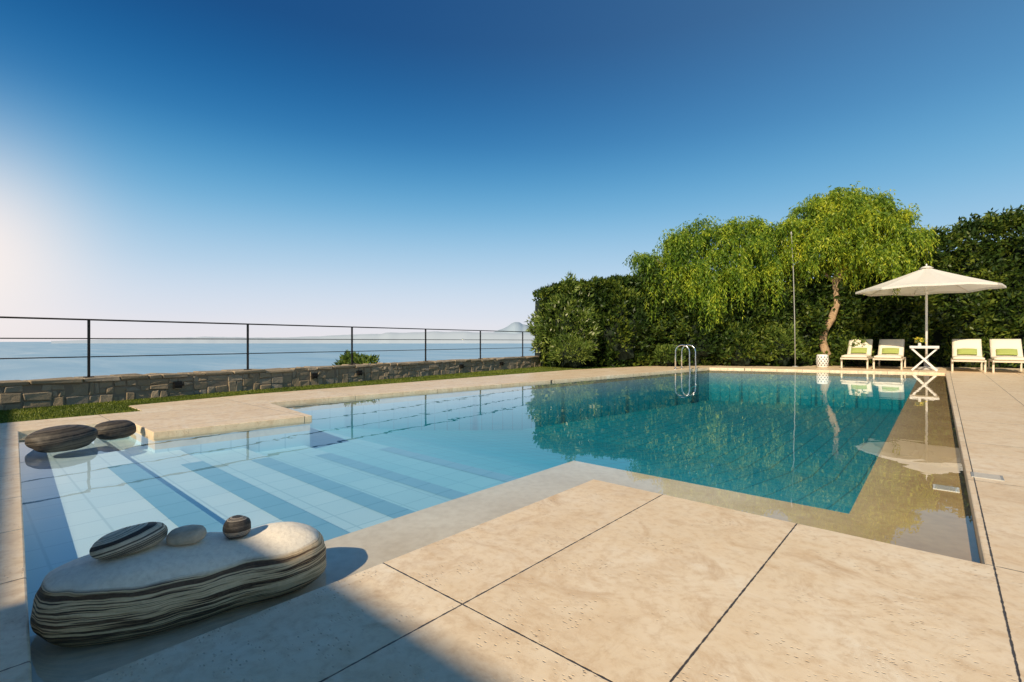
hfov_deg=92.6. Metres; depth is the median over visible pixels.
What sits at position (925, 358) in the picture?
side table
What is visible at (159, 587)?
boulder
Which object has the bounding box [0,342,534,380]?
sea
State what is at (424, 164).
sky
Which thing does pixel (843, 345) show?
shrub
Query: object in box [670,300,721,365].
shrub
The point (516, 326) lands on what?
mountain
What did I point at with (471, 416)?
pool wall
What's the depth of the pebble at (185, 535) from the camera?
1.57 m
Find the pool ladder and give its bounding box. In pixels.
[674,344,695,370]
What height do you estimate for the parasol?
2.950 m
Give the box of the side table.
[909,346,938,370]
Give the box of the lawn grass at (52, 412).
[0,366,625,422]
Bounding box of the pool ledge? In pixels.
[30,419,980,681]
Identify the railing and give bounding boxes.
[0,316,538,377]
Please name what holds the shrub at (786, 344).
on the ground at (656, 365)
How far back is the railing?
7.85 m
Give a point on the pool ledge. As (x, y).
(900, 501)
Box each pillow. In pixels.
[851,348,866,352]
[882,348,898,353]
[957,348,976,354]
[996,349,1017,354]
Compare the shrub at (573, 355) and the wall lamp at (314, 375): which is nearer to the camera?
the wall lamp at (314, 375)
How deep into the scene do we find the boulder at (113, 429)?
4.27 m
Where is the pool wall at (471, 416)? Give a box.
[19,401,669,454]
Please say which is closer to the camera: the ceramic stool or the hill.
the ceramic stool
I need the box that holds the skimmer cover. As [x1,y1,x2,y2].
[970,472,1004,480]
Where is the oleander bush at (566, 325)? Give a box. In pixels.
[525,272,603,365]
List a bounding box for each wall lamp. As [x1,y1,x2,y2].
[173,381,183,388]
[311,373,319,378]
[357,370,363,375]
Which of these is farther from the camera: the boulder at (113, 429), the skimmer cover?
the boulder at (113, 429)
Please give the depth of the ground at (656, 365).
15.20 m
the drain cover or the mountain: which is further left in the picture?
the mountain
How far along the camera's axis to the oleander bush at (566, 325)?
14.96 m
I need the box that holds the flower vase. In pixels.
[913,337,925,345]
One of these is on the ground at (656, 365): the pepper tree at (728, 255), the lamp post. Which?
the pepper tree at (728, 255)
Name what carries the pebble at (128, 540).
on the boulder at (159, 587)
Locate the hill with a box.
[51,331,534,342]
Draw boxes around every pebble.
[89,522,167,559]
[166,525,206,545]
[223,515,250,539]
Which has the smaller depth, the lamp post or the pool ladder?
the pool ladder
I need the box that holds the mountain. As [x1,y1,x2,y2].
[494,322,530,333]
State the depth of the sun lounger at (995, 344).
12.98 m
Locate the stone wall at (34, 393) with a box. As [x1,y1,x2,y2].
[0,356,540,410]
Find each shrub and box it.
[332,349,379,365]
[547,330,596,367]
[592,275,651,365]
[644,343,686,365]
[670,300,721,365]
[719,322,765,365]
[759,318,805,365]
[832,336,876,365]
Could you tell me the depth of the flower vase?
13.25 m
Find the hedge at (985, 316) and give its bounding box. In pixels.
[532,204,1023,367]
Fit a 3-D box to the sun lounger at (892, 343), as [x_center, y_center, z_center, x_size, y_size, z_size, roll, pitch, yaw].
[11.081,0.371,14.340,0.660,0.854,1.850,0,0,41]
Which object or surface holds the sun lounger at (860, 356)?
on the pavement
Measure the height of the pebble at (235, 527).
0.076 m
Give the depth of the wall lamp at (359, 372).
9.76 m
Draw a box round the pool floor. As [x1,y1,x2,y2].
[19,406,896,635]
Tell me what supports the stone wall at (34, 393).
on the ground at (656, 365)
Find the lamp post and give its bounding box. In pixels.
[790,231,798,366]
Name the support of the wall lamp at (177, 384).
attached to the stone wall at (34, 393)
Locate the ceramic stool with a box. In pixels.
[816,354,828,367]
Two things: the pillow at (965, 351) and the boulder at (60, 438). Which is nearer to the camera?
the boulder at (60, 438)
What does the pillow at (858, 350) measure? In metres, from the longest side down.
0.400 x 0.220 x 0.110 m
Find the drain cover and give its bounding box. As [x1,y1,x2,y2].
[933,484,959,492]
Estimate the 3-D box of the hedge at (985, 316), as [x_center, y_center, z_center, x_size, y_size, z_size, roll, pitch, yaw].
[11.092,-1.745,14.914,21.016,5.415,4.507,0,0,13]
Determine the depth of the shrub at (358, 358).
10.93 m
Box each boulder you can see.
[25,424,97,452]
[30,522,325,646]
[94,420,135,439]
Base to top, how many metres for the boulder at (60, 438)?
0.199 m
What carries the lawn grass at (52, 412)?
on the ground at (656, 365)
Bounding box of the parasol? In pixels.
[855,264,1006,369]
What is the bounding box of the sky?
[0,0,1023,341]
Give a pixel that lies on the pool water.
(921, 397)
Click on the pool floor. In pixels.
(328, 484)
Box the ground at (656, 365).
[62,365,1011,409]
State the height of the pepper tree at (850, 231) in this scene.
5.902 m
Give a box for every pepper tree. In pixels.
[622,214,792,335]
[772,181,942,365]
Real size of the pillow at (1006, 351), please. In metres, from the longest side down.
0.400 x 0.220 x 0.110 m
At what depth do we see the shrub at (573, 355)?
14.35 m
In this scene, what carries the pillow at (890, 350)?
on the sun lounger at (892, 343)
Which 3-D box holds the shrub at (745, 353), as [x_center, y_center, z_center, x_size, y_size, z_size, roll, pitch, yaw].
[7.286,0.079,15.639,1.457,1.443,1.254,0,0,18]
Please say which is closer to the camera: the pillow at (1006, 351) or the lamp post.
the pillow at (1006, 351)
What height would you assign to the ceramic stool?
0.397 m
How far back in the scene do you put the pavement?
1.54 m
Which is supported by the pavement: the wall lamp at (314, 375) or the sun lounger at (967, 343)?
the sun lounger at (967, 343)
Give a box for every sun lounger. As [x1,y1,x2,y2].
[840,339,873,368]
[873,339,905,369]
[951,339,985,371]
[988,339,1023,372]
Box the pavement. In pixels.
[0,365,1023,681]
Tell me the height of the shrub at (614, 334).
2.923 m

